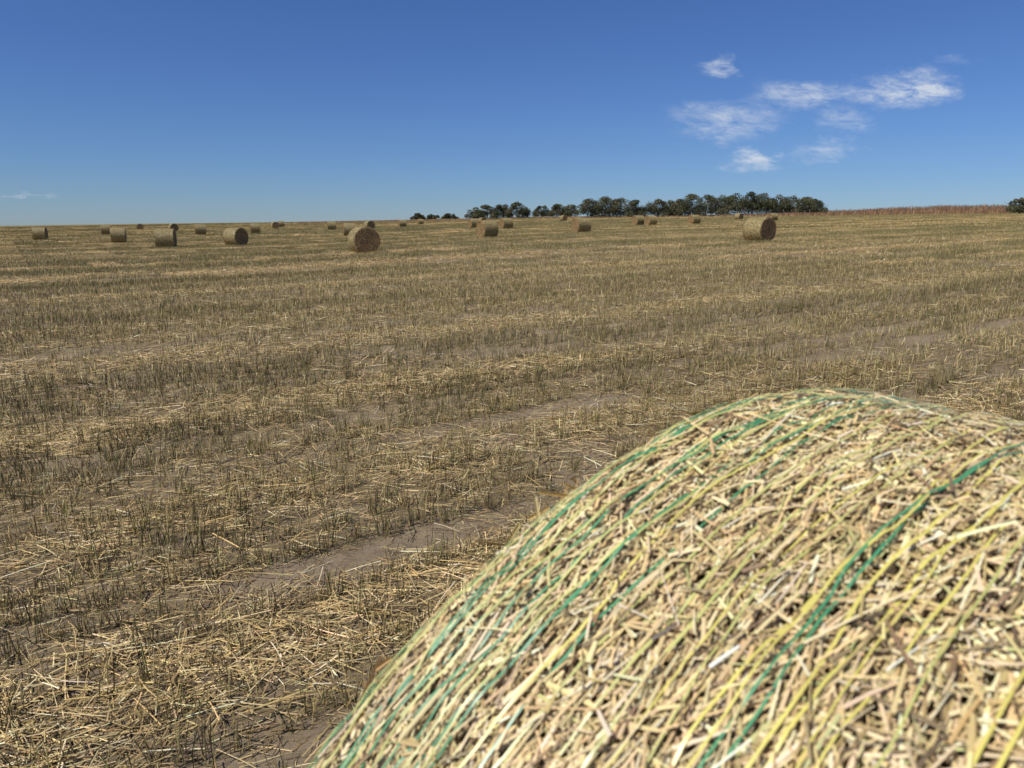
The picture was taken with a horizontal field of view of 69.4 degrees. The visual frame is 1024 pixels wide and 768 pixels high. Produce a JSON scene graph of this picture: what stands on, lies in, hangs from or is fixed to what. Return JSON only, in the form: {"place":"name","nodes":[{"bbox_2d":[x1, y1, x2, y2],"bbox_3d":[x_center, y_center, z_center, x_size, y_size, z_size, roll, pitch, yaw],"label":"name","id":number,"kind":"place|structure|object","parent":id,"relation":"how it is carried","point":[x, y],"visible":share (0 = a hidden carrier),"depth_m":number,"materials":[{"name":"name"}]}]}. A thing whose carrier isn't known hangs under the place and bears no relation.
{"place":"outdoors","nodes":[
{"label":"outdoors","id":0,"kind":"place"},
{"bbox_2d":[0,209,1023,767],"bbox_3d":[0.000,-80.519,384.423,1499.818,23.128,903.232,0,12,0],"label":"stubble field ground","id":1,"kind":"structure","parent":0,"point":[358,553],"depth_m":5.34,"materials":[{"name":"soil"}]},
{"bbox_2d":[31,227,47,239],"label":"round hay bale","id":2,"kind":"object","parent":1,"relation":"on","point":[39,233],"visible":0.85,"depth_m":83.60,"materials":[{"name":"plant"}]},
{"bbox_2d":[100,225,110,233],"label":"round hay bale","id":3,"kind":"object","parent":1,"relation":"on","point":[105,229],"visible":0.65,"depth_m":111.46,"materials":[{"name":"plant"}]},
{"bbox_2d":[110,227,126,242],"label":"round hay bale","id":4,"kind":"object","parent":1,"relation":"on","point":[117,234],"visible":0.92,"depth_m":68.50,"materials":[{"name":"plant"}]},
{"bbox_2d":[136,224,143,229],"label":"round hay bale","id":5,"kind":"object","parent":1,"relation":"on","point":[139,226],"visible":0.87,"depth_m":160.84,"materials":[{"name":"plant"}]},
{"bbox_2d":[154,229,176,247],"bbox_3d":[-26.299,-11.061,56.133,1.454,1.516,1.526,-3,13,-15],"label":"round hay bale","id":6,"kind":"object","parent":1,"relation":"on","point":[165,237],"visible":0.83,"depth_m":55.58,"materials":[{"name":"plant"}]},
{"bbox_2d":[168,223,178,230],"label":"round hay bale","id":7,"kind":"object","parent":1,"relation":"on","point":[173,226],"visible":0.78,"depth_m":134.10,"materials":[{"name":"plant"}]},
{"bbox_2d":[194,224,205,234],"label":"round hay bale","id":8,"kind":"object","parent":1,"relation":"on","point":[199,229],"visible":0.93,"depth_m":98.56,"materials":[{"name":"plant"}]},
{"bbox_2d":[222,227,248,245],"bbox_3d":[-21.784,-11.587,58.260,1.416,1.508,1.554,6,14,24],"label":"round hay bale","id":9,"kind":"object","parent":1,"relation":"on","point":[236,235],"visible":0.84,"depth_m":57.82,"materials":[{"name":"plant"}]},
{"bbox_2d":[249,223,259,232],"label":"round hay bale","id":10,"kind":"object","parent":1,"relation":"on","point":[255,227],"visible":0.84,"depth_m":103.89,"materials":[{"name":"plant"}]},
{"bbox_2d":[270,222,279,228],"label":"round hay bale","id":11,"kind":"object","parent":1,"relation":"on","point":[274,225],"visible":0.87,"depth_m":144.65,"materials":[{"name":"plant"}]},
{"bbox_2d":[278,221,284,226],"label":"round hay bale","id":12,"kind":"object","parent":1,"relation":"on","point":[281,223],"visible":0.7,"depth_m":176.91,"materials":[{"name":"plant"}]},
{"bbox_2d":[326,221,335,229],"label":"round hay bale","id":13,"kind":"object","parent":1,"relation":"on","point":[330,225],"visible":0.85,"depth_m":121.03,"materials":[{"name":"plant"}]},
{"bbox_2d":[342,223,355,235],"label":"round hay bale","id":14,"kind":"object","parent":1,"relation":"on","point":[347,228],"visible":0.6,"depth_m":83.40,"materials":[{"name":"plant"}]},
{"bbox_2d":[347,226,380,253],"bbox_3d":[-7.975,-7.726,39.751,1.565,1.532,1.362,-7,14,-28],"label":"round hay bale","id":15,"kind":"object","parent":1,"relation":"on","point":[361,239],"visible":0.89,"depth_m":39.25,"materials":[{"name":"plant"}]},
{"bbox_2d":[364,221,374,228],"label":"round hay bale","id":16,"kind":"object","parent":1,"relation":"on","point":[371,224],"visible":0.69,"depth_m":123.19,"materials":[{"name":"plant"}]},
{"bbox_2d":[398,220,405,226],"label":"round hay bale","id":17,"kind":"object","parent":1,"relation":"on","point":[401,223],"visible":0.91,"depth_m":144.59,"materials":[{"name":"plant"}]},
{"bbox_2d":[417,219,423,224],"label":"round hay bale","id":18,"kind":"object","parent":1,"relation":"on","point":[420,221],"visible":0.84,"depth_m":176.77,"materials":[{"name":"plant"}]},
{"bbox_2d":[468,218,478,226],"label":"round hay bale","id":19,"kind":"object","parent":1,"relation":"on","point":[472,222],"visible":0.77,"depth_m":112.31,"materials":[{"name":"plant"}]},
{"bbox_2d":[475,220,498,237],"bbox_3d":[-2.042,-12.724,60.846,1.423,1.508,1.554,-8,15,-33],"label":"round hay bale","id":20,"kind":"object","parent":1,"relation":"on","point":[486,228],"visible":0.86,"depth_m":60.37,"materials":[{"name":"plant"}]},
{"bbox_2d":[499,218,512,228],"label":"round hay bale","id":21,"kind":"object","parent":1,"relation":"on","point":[505,223],"visible":0.84,"depth_m":96.26,"materials":[{"name":"plant"}]},
{"bbox_2d":[0,259,1023,767],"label":"stubble","id":22,"kind":"object","parent":1,"relation":"on","point":[162,311],"visible":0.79,"depth_m":7.65,"materials":[{"name":"brown plant"}]},
{"bbox_2d":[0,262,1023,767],"bbox_3d":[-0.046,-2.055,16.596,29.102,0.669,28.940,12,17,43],"label":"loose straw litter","id":23,"kind":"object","parent":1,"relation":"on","point":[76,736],"visible":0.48,"depth_m":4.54,"materials":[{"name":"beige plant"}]},
{"bbox_2d":[0,226,1023,285],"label":"stubble","id":24,"kind":"object","parent":1,"relation":"on","point":[215,255],"visible":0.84,"depth_m":38.33,"materials":[{"name":"beige plant"}]},
{"bbox_2d":[0,208,1023,243],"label":"distant stubble","id":25,"kind":"object","parent":1,"relation":"on","point":[19,233],"visible":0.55,"depth_m":121.17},
{"bbox_2d":[559,215,566,220],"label":"round hay bale","id":26,"kind":"object","parent":1,"relation":"on","point":[563,218],"visible":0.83,"depth_m":176.62,"materials":[{"name":"plant"}]},
{"bbox_2d":[571,217,590,232],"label":"round hay bale","id":27,"kind":"object","parent":1,"relation":"on","point":[578,224],"visible":0.88,"depth_m":68.36,"materials":[{"name":"plant"}]},
{"bbox_2d":[410,191,828,219],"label":"distant tree line","id":28,"kind":"object","parent":1,"relation":"on","point":[680,207],"visible":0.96,"depth_m":254.15,"materials":[{"name":"green plant"}]},
{"bbox_2d":[631,215,643,224],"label":"round hay bale","id":29,"kind":"object","parent":1,"relation":"on","point":[637,220],"visible":0.82,"depth_m":105.34,"materials":[{"name":"plant"}]},
{"bbox_2d":[644,215,657,224],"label":"round hay bale","id":30,"kind":"object","parent":1,"relation":"on","point":[650,219],"visible":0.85,"depth_m":102.65,"materials":[{"name":"plant"}]},
{"bbox_2d":[285,387,1023,767],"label":"round hay bale","id":31,"kind":"object","parent":1,"relation":"on","point":[815,579],"visible":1,"depth_m":0.52,"materials":[{"name":"plant"}]},
{"bbox_2d":[294,204,1017,223],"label":"dry grass verge","id":32,"kind":"structure","parent":1,"relation":"on","point":[969,209],"depth_m":244.61,"materials":[{"name":"brown plant"}]},
{"bbox_2d":[687,214,700,223],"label":"round hay bale","id":33,"kind":"object","parent":1,"relation":"on","point":[694,219],"visible":0.91,"depth_m":111.22,"materials":[{"name":"plant"}]},
{"bbox_2d":[734,213,743,219],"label":"round hay bale","id":34,"kind":"object","parent":1,"relation":"on","point":[738,216],"visible":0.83,"depth_m":160.51,"materials":[{"name":"plant"}]},
{"bbox_2d":[742,217,776,241],"bbox_3d":[14.401,-8.979,43.069,1.554,1.508,1.395,-8,15,-33],"label":"round hay bale","id":35,"kind":"object","parent":1,"relation":"on","point":[759,228],"visible":0.91,"depth_m":42.64,"materials":[{"name":"plant"}]},
{"bbox_2d":[767,213,777,219],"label":"round hay bale","id":36,"kind":"object","parent":1,"relation":"on","point":[774,216],"visible":0.66,"depth_m":136.83,"materials":[{"name":"plant"}]},
{"bbox_2d":[692,205,1004,215],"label":"wire fence","id":37,"kind":"object","parent":1,"relation":"on","point":[843,211],"visible":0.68,"depth_m":246.41,"materials":[{"name":"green metal"}]},
{"bbox_2d":[1005,197,1023,213],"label":"spreading tree","id":38,"kind":"object","parent":1,"relation":"on","point":[1018,207],"visible":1,"depth_m":216.85,"materials":[{"name":"green plant"}]},
{"bbox_2d":[0,0,1023,225],"label":"sky","id":39,"kind":"structure","parent":0,"point":[112,111],"materials":[{"name":"blue"}]}
]}

